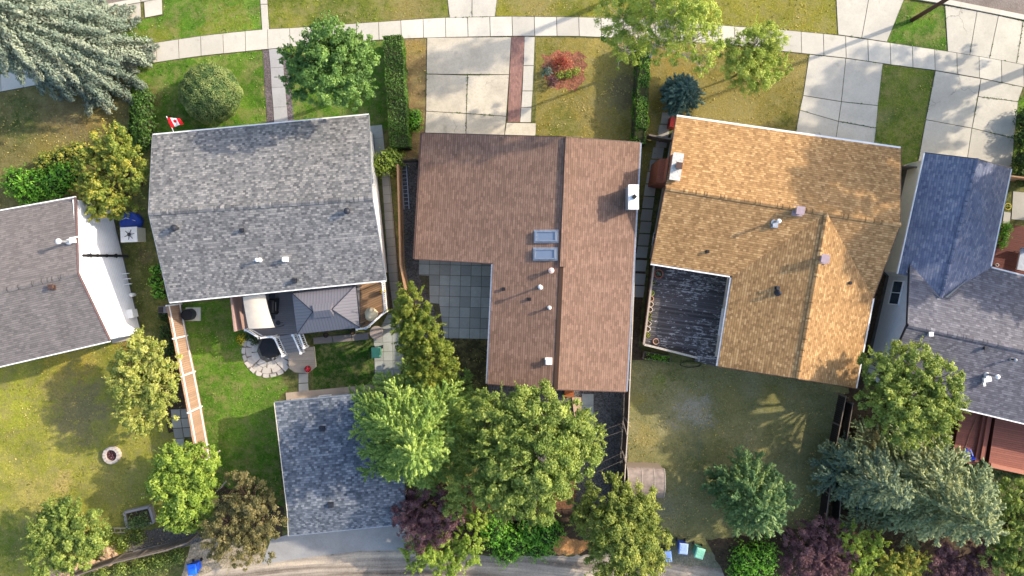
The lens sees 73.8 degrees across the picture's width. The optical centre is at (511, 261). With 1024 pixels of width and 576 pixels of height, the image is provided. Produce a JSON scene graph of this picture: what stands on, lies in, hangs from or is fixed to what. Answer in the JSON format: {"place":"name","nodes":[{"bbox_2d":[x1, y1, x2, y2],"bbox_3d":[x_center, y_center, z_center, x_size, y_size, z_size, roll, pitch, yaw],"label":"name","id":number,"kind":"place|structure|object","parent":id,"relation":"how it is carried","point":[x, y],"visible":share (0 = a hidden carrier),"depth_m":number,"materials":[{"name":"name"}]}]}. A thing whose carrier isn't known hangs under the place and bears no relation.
{"place":"outdoors","nodes":[
{"label":"outdoors","id":0,"kind":"place"},
{"bbox_2d":[0,73,133,209],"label":"lawn","id":1,"kind":"structure","parent":0,"point":[67,118],"depth_m":48.49,"materials":[{"name":"plant"}]},
{"bbox_2d":[0,158,81,204],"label":"green bush","id":2,"kind":"object","parent":1,"relation":"on","point":[28,187],"visible":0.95,"depth_m":47.03,"materials":[{"name":"green plant"}]},
{"bbox_2d":[31,138,89,172],"bbox_3d":[-31.422,-7.030,47.629,4.220,1.786,2.630,-15,90,0],"label":"gold bush","id":3,"kind":"object","parent":1,"relation":"on","point":[64,155],"visible":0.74,"depth_m":47.21,"materials":[{"name":"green plant"}]},
{"bbox_2d":[0,334,190,575],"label":"lawn","id":4,"kind":"structure","parent":0,"point":[73,369],"depth_m":48.49,"materials":[{"name":"plant"}]},
{"bbox_2d":[16,493,111,575],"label":"garden tree","id":5,"kind":"object","parent":4,"relation":"on","point":[60,529],"visible":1,"depth_m":45.60,"materials":[{"name":"green plant"}]},
{"bbox_2d":[123,504,156,533],"bbox_3d":[-26.300,18.162,48.089,2.043,0.822,1.492,-13,90,0],"label":"raised bed","id":6,"kind":"object","parent":4,"relation":"on","point":[141,516],"visible":1,"depth_m":48.10,"materials":[{"name":"soil"}]},
{"bbox_2d":[125,521,203,552],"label":"gravel","id":7,"kind":"structure","parent":4,"relation":"on","point":[167,536],"depth_m":48.48,"materials":[{"name":"gravel"}]},
{"bbox_2d":[71,533,198,575],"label":"fence","id":8,"kind":"object","parent":7,"relation":"on","point":[127,556],"visible":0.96,"depth_m":47.43,"materials":[{"name":"wood"}]},
{"bbox_2d":[161,315,189,432],"bbox_3d":[-24.080,7.948,48.484,2.155,0.001,8.391,-7,90,0],"label":"planting bed","id":9,"kind":"object","parent":4,"relation":"on","point":[179,394],"visible":0.27,"depth_m":48.48,"materials":[{"name":"soil"}]},
{"bbox_2d":[101,325,182,440],"bbox_3d":[-24.572,8.118,46.119,5.291,4.809,7.953,0,90,0],"label":"apple tree","id":10,"kind":"object","parent":9,"relation":"on","point":[144,369],"visible":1,"depth_m":44.75,"materials":[{"name":"green plant"}]},
{"bbox_2d":[120,236,171,333],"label":"lawn","id":11,"kind":"structure","parent":0,"point":[149,301],"depth_m":48.49,"materials":[{"name":"plant"}]},
{"bbox_2d":[113,0,261,43],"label":"lawn","id":12,"kind":"structure","parent":0,"point":[202,24],"depth_m":48.49,"materials":[{"name":"plant"}]},
{"bbox_2d":[128,51,266,141],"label":"lawn","id":13,"kind":"structure","parent":0,"point":[154,80],"depth_m":48.49,"materials":[{"name":"plant"}]},
{"bbox_2d":[127,87,159,151],"bbox_3d":[-25.750,-9.902,47.587,2.104,1.871,4.566,0,90,0],"label":"cedar hedge","id":14,"kind":"object","parent":13,"relation":"on","point":[143,114],"visible":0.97,"depth_m":47.19,"materials":[{"name":"green plant"}]},
{"bbox_2d":[178,62,243,125],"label":"round juniper","id":15,"kind":"object","parent":13,"relation":"on","point":[209,93],"visible":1,"depth_m":46.36,"materials":[{"name":"green plant"}]},
{"bbox_2d":[182,300,287,539],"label":"lawn","id":16,"kind":"structure","parent":0,"point":[255,440],"depth_m":48.49,"materials":[{"name":"plant"}]},
{"bbox_2d":[165,303,209,459],"bbox_3d":[-22.421,8.433,47.405,0.184,2.190,11.175,-11,90,0],"label":"fence","id":17,"kind":"object","parent":16,"relation":"on","point":[196,417],"visible":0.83,"depth_m":47.38,"materials":[{"name":"brown wood"}]},
{"bbox_2d":[209,485,283,536],"bbox_3d":[-18.876,17.771,48.482,5.376,0.001,3.770,0,90,0],"label":"planting bed","id":18,"kind":"object","parent":16,"relation":"on","point":[277,527],"visible":0.3,"depth_m":48.48,"materials":[{"name":"soil"}]},
{"bbox_2d":[196,470,288,575],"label":"bronze tree","id":19,"kind":"object","parent":18,"relation":"on","point":[255,508],"visible":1,"depth_m":45.01,"materials":[{"name":"brown plant"}]},
{"bbox_2d":[148,114,387,302],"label":"house","id":20,"kind":"structure","parent":0,"point":[256,209],"depth_m":43.74,"materials":[{"name":"grey"}]},
{"bbox_2d":[286,41,388,129],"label":"lawn","id":21,"kind":"structure","parent":0,"point":[369,107],"depth_m":48.49,"materials":[{"name":"plant"}]},
{"bbox_2d":[274,10,380,111],"bbox_3d":[-11.256,-11.957,43.491,6.654,10.026,5.444,0,90,0],"label":"maple tree","id":22,"kind":"object","parent":21,"relation":"on","point":[325,65],"visible":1,"depth_m":40.30,"materials":[{"name":"green plant"}]},
{"bbox_2d":[262,525,413,563],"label":"driveway","id":23,"kind":"structure","parent":0,"point":[287,547],"depth_m":48.47,"materials":[{"name":"concrete"}]},
{"bbox_2d":[312,338,374,389],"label":"lawn","id":24,"kind":"structure","parent":0,"point":[326,359],"depth_m":48.49,"materials":[{"name":"plant"}]},
{"bbox_2d":[268,0,448,28],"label":"lawn","id":25,"kind":"structure","parent":0,"point":[286,14],"depth_m":48.49,"materials":[{"name":"plant"}]},
{"bbox_2d":[374,313,402,384],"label":"path","id":26,"kind":"structure","parent":0,"point":[386,339],"depth_m":48.46,"materials":[{"name":"concrete"}]},
{"bbox_2d":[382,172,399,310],"bbox_3d":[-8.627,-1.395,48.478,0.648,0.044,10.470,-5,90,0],"label":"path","id":27,"kind":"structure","parent":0,"point":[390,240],"depth_m":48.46,"materials":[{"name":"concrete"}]},
{"bbox_2d":[403,38,426,160],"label":"lawn","id":28,"kind":"structure","parent":0,"point":[415,86],"depth_m":48.49,"materials":[{"name":"plant"}]},
{"bbox_2d":[447,339,487,387],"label":"lawn","id":29,"kind":"structure","parent":0,"point":[464,349],"depth_m":48.49,"materials":[{"name":"plant"}]},
{"bbox_2d":[448,0,496,16],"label":"driveway","id":30,"kind":"structure","parent":0,"point":[477,8],"depth_m":48.46,"materials":[{"name":"concrete"}]},
{"bbox_2d":[425,37,535,135],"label":"driveway","id":31,"kind":"structure","parent":0,"point":[487,95],"depth_m":48.46,"materials":[{"name":"concrete"}]},
{"bbox_2d":[0,16,1023,91],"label":"sidewalk","id":32,"kind":"structure","parent":0,"point":[901,55],"depth_m":48.45,"materials":[{"name":"concrete"}]},
{"bbox_2d":[0,0,1023,575],"bbox_3d":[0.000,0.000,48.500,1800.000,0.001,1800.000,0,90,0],"label":"ground","id":33,"kind":"structure","parent":0,"point":[290,378],"depth_m":48.50,"materials":[{"name":"green plant"}]},
{"bbox_2d":[0,196,140,366],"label":"house","id":34,"kind":"structure","parent":33,"relation":"on","point":[65,285],"depth_m":43.81,"materials":[{"name":"beige"}]},
{"bbox_2d":[0,0,159,116],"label":"blue spruce","id":35,"kind":"object","parent":33,"relation":"on","point":[66,47],"visible":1,"depth_m":43.91,"materials":[{"name":"green plant"}]},
{"bbox_2d":[70,118,149,222],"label":"yellowing tree","id":36,"kind":"object","parent":33,"relation":"on","point":[113,155],"visible":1,"depth_m":44.30,"materials":[{"name":"yellow plant"}]},
{"bbox_2d":[92,548,186,575],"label":"weed patch","id":37,"kind":"object","parent":33,"relation":"on","point":[157,561],"visible":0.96,"depth_m":48.01,"materials":[{"name":"green plant"}]},
{"bbox_2d":[141,439,221,534],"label":"lime tree","id":38,"kind":"object","parent":33,"relation":"on","point":[185,483],"visible":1,"depth_m":45.13,"materials":[{"name":"green plant"}]},
{"bbox_2d":[182,538,266,575],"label":"concrete pad","id":39,"kind":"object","parent":33,"relation":"on","point":[196,553],"visible":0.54,"depth_m":48.49,"materials":[{"name":"concrete"}]},
{"bbox_2d":[241,331,288,377],"bbox_3d":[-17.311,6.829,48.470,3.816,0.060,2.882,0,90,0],"label":"flagstone patio","id":40,"kind":"structure","parent":33,"relation":"on","point":[281,362],"depth_m":48.45,"materials":[{"name":"stone"}]},
{"bbox_2d":[262,50,273,122],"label":"gravel","id":41,"kind":"structure","parent":33,"relation":"on","point":[268,89],"depth_m":48.48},
{"bbox_2d":[269,48,287,121],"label":"path","id":42,"kind":"structure","parent":33,"relation":"on","point":[279,102],"depth_m":48.46,"materials":[{"name":"concrete"}]},
{"bbox_2d":[230,280,388,372],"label":"deck","id":43,"kind":"structure","parent":33,"relation":"on","point":[301,356],"depth_m":47.25,"materials":[{"name":"white paint"}]},
{"bbox_2d":[242,293,283,329],"bbox_3d":[-16.844,3.361,46.161,1.878,2.177,2.389,-7,90,0],"label":"canopy","id":44,"kind":"object","parent":43,"relation":"on","point":[257,312],"visible":0.94,"depth_m":45.31,"materials":[{"name":"beige fabric"}]},
{"bbox_2d":[292,285,364,334],"bbox_3d":[-12.244,3.204,45.645,4.296,3.210,2.864,-7,90,0],"label":"gazebo","id":45,"kind":"object","parent":43,"relation":"on","point":[326,309],"visible":1,"depth_m":44.74,"materials":[{"name":"metal"}]},
{"bbox_2d":[274,389,406,535],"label":"garage","id":46,"kind":"structure","parent":33,"relation":"on","point":[327,489],"depth_m":45.38,"materials":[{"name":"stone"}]},
{"bbox_2d":[385,148,406,351],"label":"gravel","id":47,"kind":"structure","parent":33,"relation":"on","point":[389,293],"depth_m":48.49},
{"bbox_2d":[374,146,406,178],"bbox_3d":[-8.718,-6.937,47.582,2.756,1.872,2.343,0,90,0],"label":"lime bush","id":48,"kind":"object","parent":47,"relation":"on","point":[385,162],"visible":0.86,"depth_m":47.12,"materials":[{"name":"green plant"}]},
{"bbox_2d":[382,34,412,151],"bbox_3d":[-7.972,-11.703,47.575,1.499,1.849,7.857,-4,90,0],"label":"hedge","id":49,"kind":"object","parent":33,"relation":"on","point":[395,77],"visible":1,"depth_m":46.85,"materials":[{"name":"green plant"}]},
{"bbox_2d":[397,164,408,289],"bbox_3d":[-7.614,-1.391,47.575,0.382,1.850,10.532,-4,90,0],"label":"fence","id":50,"kind":"object","parent":33,"relation":"on","point":[401,229],"visible":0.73,"depth_m":47.02,"materials":[{"name":"orange wood"}]},
{"bbox_2d":[347,350,484,504],"bbox_3d":[-6.362,11.295,43.196,10.535,10.609,10.799,0,90,0],"label":"deciduous tree","id":51,"kind":"object","parent":33,"relation":"on","point":[418,432],"visible":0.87,"depth_m":42.58,"materials":[{"name":"green plant"}]},
{"bbox_2d":[0,0,844,575],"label":"grass","id":52,"kind":"structure","parent":33,"relation":"on","point":[450,338],"depth_m":48.46,"materials":[{"name":"plant"}]},
{"bbox_2d":[403,162,444,340],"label":"gravel","id":53,"kind":"structure","parent":33,"relation":"on","point":[412,268],"depth_m":48.49,"materials":[{"name":"gravel"}]},
{"bbox_2d":[385,281,446,365],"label":"deciduous tree","id":54,"kind":"object","parent":53,"relation":"on","point":[415,326],"visible":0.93,"depth_m":43.65,"materials":[{"name":"green plant"}]},
{"bbox_2d":[390,483,466,555],"bbox_3d":[-5.540,16.790,46.321,5.224,4.397,5.126,-29,90,0],"label":"purple shrub","id":55,"kind":"object","parent":33,"relation":"on","point":[426,520],"visible":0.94,"depth_m":45.05,"materials":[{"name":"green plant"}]},
{"bbox_2d":[403,336,461,390],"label":"cedar tree","id":56,"kind":"object","parent":33,"relation":"on","point":[439,358],"visible":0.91,"depth_m":43.80,"materials":[{"name":"green plant"}]},
{"bbox_2d":[419,259,490,338],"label":"patio","id":57,"kind":"structure","parent":33,"relation":"on","point":[439,295],"depth_m":48.45,"materials":[{"name":"concrete"}]},
{"bbox_2d":[202,550,723,575],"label":"alley","id":58,"kind":"structure","parent":33,"relation":"on","point":[374,563],"depth_m":48.49,"materials":[{"name":"asphalt"}]},
{"bbox_2d":[410,510,588,555],"bbox_3d":[-1.626,19.151,48.482,14.465,0.001,3.646,0,90,0],"label":"planting bed","id":59,"kind":"object","parent":33,"relation":"on","point":[570,533],"visible":0.21,"depth_m":48.48,"materials":[{"name":"soil"}]},
{"bbox_2d":[397,508,490,575],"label":"alley bush","id":60,"kind":"object","parent":59,"relation":"on","point":[460,551],"visible":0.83,"depth_m":46.33,"materials":[{"name":"green plant"}]},
{"bbox_2d":[474,510,566,570],"bbox_3d":[0.521,19.364,47.246,6.589,2.552,4.484,0,90,0],"label":"hedge bush","id":61,"kind":"object","parent":59,"relation":"on","point":[511,543],"visible":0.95,"depth_m":46.77,"materials":[{"name":"green plant"}]},
{"bbox_2d":[520,36,534,122],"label":"path","id":62,"kind":"structure","parent":33,"relation":"on","point":[529,42],"depth_m":48.46,"materials":[{"name":"concrete"}]},
{"bbox_2d":[488,385,627,512],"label":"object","id":63,"kind":"structure","parent":33,"relation":"on","point":[609,406],"depth_m":48.49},
{"bbox_2d":[441,378,607,532],"bbox_3d":[0.639,12.028,43.519,10.490,9.977,9.904,0,90,0],"label":"backyard tree","id":64,"kind":"object","parent":63,"relation":"on","point":[520,431],"visible":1,"depth_m":40.39,"materials":[{"name":"green plant"}]},
{"bbox_2d":[93,0,1023,19],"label":"kerb","id":65,"kind":"structure","parent":33,"relation":"on","point":[972,7],"depth_m":48.38,"materials":[{"name":"concrete"}]},
{"bbox_2d":[125,0,1023,532],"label":"grass","id":66,"kind":"structure","parent":33,"relation":"on","point":[243,334],"depth_m":48.46,"materials":[{"name":"plant"}]},
{"bbox_2d":[566,471,674,575],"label":"maple tree","id":67,"kind":"object","parent":33,"relation":"on","point":[632,553],"visible":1,"depth_m":44.00,"materials":[{"name":"green plant"}]},
{"bbox_2d":[619,254,635,494],"bbox_3d":[8.059,8.242,47.575,0.182,1.850,17.645,3,90,0],"label":"fence","id":68,"kind":"object","parent":33,"relation":"on","point":[626,424],"visible":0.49,"depth_m":47.02,"materials":[{"name":"brown wood"}]},
{"bbox_2d":[632,248,645,359],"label":"gravel","id":69,"kind":"structure","parent":33,"relation":"on","point":[636,349],"depth_m":48.49,"materials":[{"name":"gravel"}]},
{"bbox_2d":[587,548,720,567],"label":"gravel","id":70,"kind":"structure","parent":33,"relation":"on","point":[708,560],"depth_m":48.48,"materials":[{"name":"gravel"}]},
{"bbox_2d":[592,0,726,77],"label":"birch tree","id":71,"kind":"object","parent":33,"relation":"on","point":[673,12],"visible":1,"depth_m":38.53,"materials":[{"name":"green plant"}]},
{"bbox_2d":[641,265,726,365],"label":"deck","id":72,"kind":"structure","parent":33,"relation":"on","point":[686,311],"depth_m":47.50,"materials":[{"name":"wood"}]},
{"bbox_2d":[648,115,901,388],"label":"house","id":73,"kind":"structure","parent":33,"relation":"on","point":[791,236],"depth_m":44.26,"materials":[{"name":"orange"}]},
{"bbox_2d":[828,394,877,523],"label":"gravel","id":74,"kind":"structure","parent":33,"relation":"on","point":[856,412],"depth_m":48.49,"materials":[{"name":"gravel"}]},
{"bbox_2d":[830,400,853,534],"bbox_3d":[23.063,14.429,47.925,0.310,1.150,9.290,7,90,0],"label":"fence","id":75,"kind":"object","parent":74,"relation":"on","point":[845,426],"visible":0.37,"depth_m":47.86,"materials":[{"name":"wood"}]},
{"bbox_2d":[805,430,914,510],"bbox_3d":[23.317,14.464,44.495,5.903,8.011,5.344,0,90,0],"label":"blue spruce","id":76,"kind":"object","parent":74,"relation":"on","point":[878,483],"visible":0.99,"depth_m":44.94,"materials":[{"name":"green plant"}]},
{"bbox_2d":[822,415,1009,555],"bbox_3d":[26.849,15.655,43.716,10.181,9.569,10.363,0,90,0],"label":"silver spruce","id":77,"kind":"object","parent":74,"relation":"on","point":[944,498],"visible":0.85,"depth_m":43.70,"materials":[{"name":"green plant"}]},
{"bbox_2d":[705,520,1023,575],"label":"planting bed","id":78,"kind":"object","parent":33,"relation":"on","point":[721,547],"visible":0.3,"depth_m":48.48,"materials":[{"name":"soil"}]},
{"bbox_2d":[725,534,782,575],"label":"alley shrub","id":79,"kind":"object","parent":78,"relation":"on","point":[757,559],"visible":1,"depth_m":46.94,"materials":[{"name":"green plant"}]},
{"bbox_2d":[776,513,861,575],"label":"purple bush","id":80,"kind":"object","parent":78,"relation":"on","point":[827,548],"visible":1,"depth_m":46.31,"materials":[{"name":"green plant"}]},
{"bbox_2d":[836,518,891,575],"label":"mixed shrub","id":81,"kind":"object","parent":78,"relation":"on","point":[864,568],"visible":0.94,"depth_m":46.48,"materials":[{"name":"green plant"}]},
{"bbox_2d":[873,544,932,575],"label":"golden shrub","id":82,"kind":"object","parent":78,"relation":"on","point":[896,564],"visible":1,"depth_m":46.59,"materials":[{"name":"yellow plant"}]},
{"bbox_2d":[925,534,1002,575],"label":"plum bush","id":83,"kind":"object","parent":78,"relation":"on","point":[948,557],"visible":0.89,"depth_m":46.41,"materials":[{"name":"purple plant"}]},
{"bbox_2d":[849,273,885,393],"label":"gravel","id":84,"kind":"structure","parent":33,"relation":"on","point":[876,304],"depth_m":48.49,"materials":[{"name":"gravel"}]},
{"bbox_2d":[853,335,971,454],"bbox_3d":[25.419,8.433,44.617,7.295,7.800,7.765,0,90,0],"label":"ash tree","id":85,"kind":"object","parent":33,"relation":"on","point":[894,386],"visible":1,"depth_m":42.21,"materials":[{"name":"green plant"}]},
{"bbox_2d":[865,152,1023,423],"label":"house","id":86,"kind":"structure","parent":33,"relation":"on","point":[950,293],"depth_m":44.86,"materials":[{"name":"blue"}]},
{"bbox_2d":[949,409,1023,474],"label":"deck","id":87,"kind":"structure","parent":33,"relation":"on","point":[997,443],"depth_m":47.59,"materials":[{"name":"wood"}]},
{"bbox_2d":[992,224,1023,274],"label":"deck","id":88,"kind":"structure","parent":33,"relation":"on","point":[1006,257],"depth_m":48.00,"materials":[{"name":"wood"}]},
{"bbox_2d":[508,37,523,121],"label":"brick path","id":89,"kind":"structure","parent":0,"point":[511,107],"depth_m":48.45,"materials":[{"name":"brick"}]},
{"bbox_2d":[413,132,641,391],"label":"house","id":90,"kind":"structure","parent":0,"point":[545,227],"depth_m":44.46,"materials":[{"name":"brown"}]},
{"bbox_2d":[65,0,1023,14],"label":"road","id":91,"kind":"structure","parent":0,"point":[1015,6],"depth_m":48.49,"materials":[{"name":"asphalt"}]},
{"bbox_2d":[535,37,633,140],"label":"lawn","id":92,"kind":"structure","parent":0,"point":[616,123],"depth_m":48.49,"materials":[{"name":"plant"}]},
{"bbox_2d":[541,49,587,91],"bbox_3d":[3.731,-13.542,48.484,3.354,0.001,3.067,0,90,0],"label":"planting bed","id":93,"kind":"object","parent":92,"relation":"on","point":[574,82],"visible":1,"depth_m":48.48,"materials":[{"name":"soil"}]},
{"bbox_2d":[629,35,651,146],"bbox_3d":[9.023,-11.801,47.609,1.313,1.782,7.672,2,90,0],"label":"hedge","id":94,"kind":"object","parent":92,"relation":"on","point":[640,105],"visible":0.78,"depth_m":47.00,"materials":[{"name":"green plant"}]},
{"bbox_2d":[634,112,683,296],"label":"path","id":95,"kind":"structure","parent":0,"point":[646,215],"depth_m":48.45,"materials":[{"name":"concrete"}]},
{"bbox_2d":[495,0,837,34],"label":"lawn","id":96,"kind":"structure","parent":0,"point":[823,21],"depth_m":48.49,"materials":[{"name":"plant"}]},
{"bbox_2d":[636,40,808,240],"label":"lawn","id":97,"kind":"structure","parent":0,"point":[723,107],"depth_m":48.49,"materials":[{"name":"plant"}]},
{"bbox_2d":[659,72,705,116],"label":"spruce","id":98,"kind":"object","parent":97,"relation":"on","point":[680,94],"visible":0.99,"depth_m":47.11,"materials":[{"name":"green plant"}]},
{"bbox_2d":[718,13,793,98],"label":"young tree","id":99,"kind":"object","parent":97,"relation":"on","point":[753,54],"visible":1,"depth_m":44.23,"materials":[{"name":"green plant"}]},
{"bbox_2d":[628,360,848,551],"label":"lawn","id":100,"kind":"structure","parent":0,"point":[751,386],"depth_m":48.49,"materials":[{"name":"plant"}]},
{"bbox_2d":[625,462,665,497],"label":"garden shed","id":101,"kind":"structure","parent":100,"relation":"on","point":[648,475],"depth_m":46.67,"materials":[{"name":"metal"}]},
{"bbox_2d":[699,444,802,540],"bbox_3d":[16.128,15.671,45.270,5.441,6.461,6.154,-35,90,0],"label":"spruce tree","id":102,"kind":"object","parent":100,"relation":"on","point":[756,496],"visible":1,"depth_m":44.73,"materials":[{"name":"green plant"}]},
{"bbox_2d":[817,393,846,532],"bbox_3d":[22.364,14.108,47.925,0.269,1.150,9.676,9,90,0],"label":"fence","id":103,"kind":"object","parent":100,"relation":"on","point":[824,502],"visible":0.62,"depth_m":47.84,"materials":[{"name":"wood"}]},
{"bbox_2d":[797,55,882,142],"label":"driveway","id":104,"kind":"structure","parent":0,"point":[825,75],"depth_m":48.46,"materials":[{"name":"concrete"}]},
{"bbox_2d":[836,0,902,41],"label":"driveway","id":105,"kind":"structure","parent":0,"point":[880,18],"depth_m":48.46,"materials":[{"name":"concrete"}]},
{"bbox_2d":[875,64,933,164],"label":"lawn","id":106,"kind":"structure","parent":0,"point":[913,101],"depth_m":48.49,"materials":[{"name":"plant"}]},
{"bbox_2d":[887,0,946,50],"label":"lawn","id":107,"kind":"structure","parent":0,"point":[929,32],"depth_m":48.49,"materials":[{"name":"plant"}]},
{"bbox_2d":[877,460,1023,546],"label":"lawn","id":108,"kind":"structure","parent":0,"point":[1012,476],"depth_m":48.49,"materials":[{"name":"plant"}]},
{"bbox_2d":[977,476,1023,575],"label":"shade tree","id":109,"kind":"object","parent":108,"relation":"on","point":[1006,553],"visible":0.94,"depth_m":44.73,"materials":[{"name":"green plant"}]},
{"bbox_2d":[919,71,1022,167],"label":"driveway","id":110,"kind":"structure","parent":0,"point":[953,98],"depth_m":48.46,"materials":[{"name":"concrete"}]},
{"bbox_2d":[945,6,1023,64],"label":"driveway","id":111,"kind":"structure","parent":0,"point":[961,23],"depth_m":48.46,"materials":[{"name":"concrete"}]},
{"bbox_2d":[1012,95,1023,174],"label":"lawn","id":112,"kind":"structure","parent":0,"point":[1021,102],"depth_m":48.49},
{"bbox_2d":[1010,106,1023,186],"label":"side hedge","id":113,"kind":"object","parent":112,"relation":"on","point":[1019,160],"visible":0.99,"depth_m":47.78,"materials":[{"name":"green plant"}]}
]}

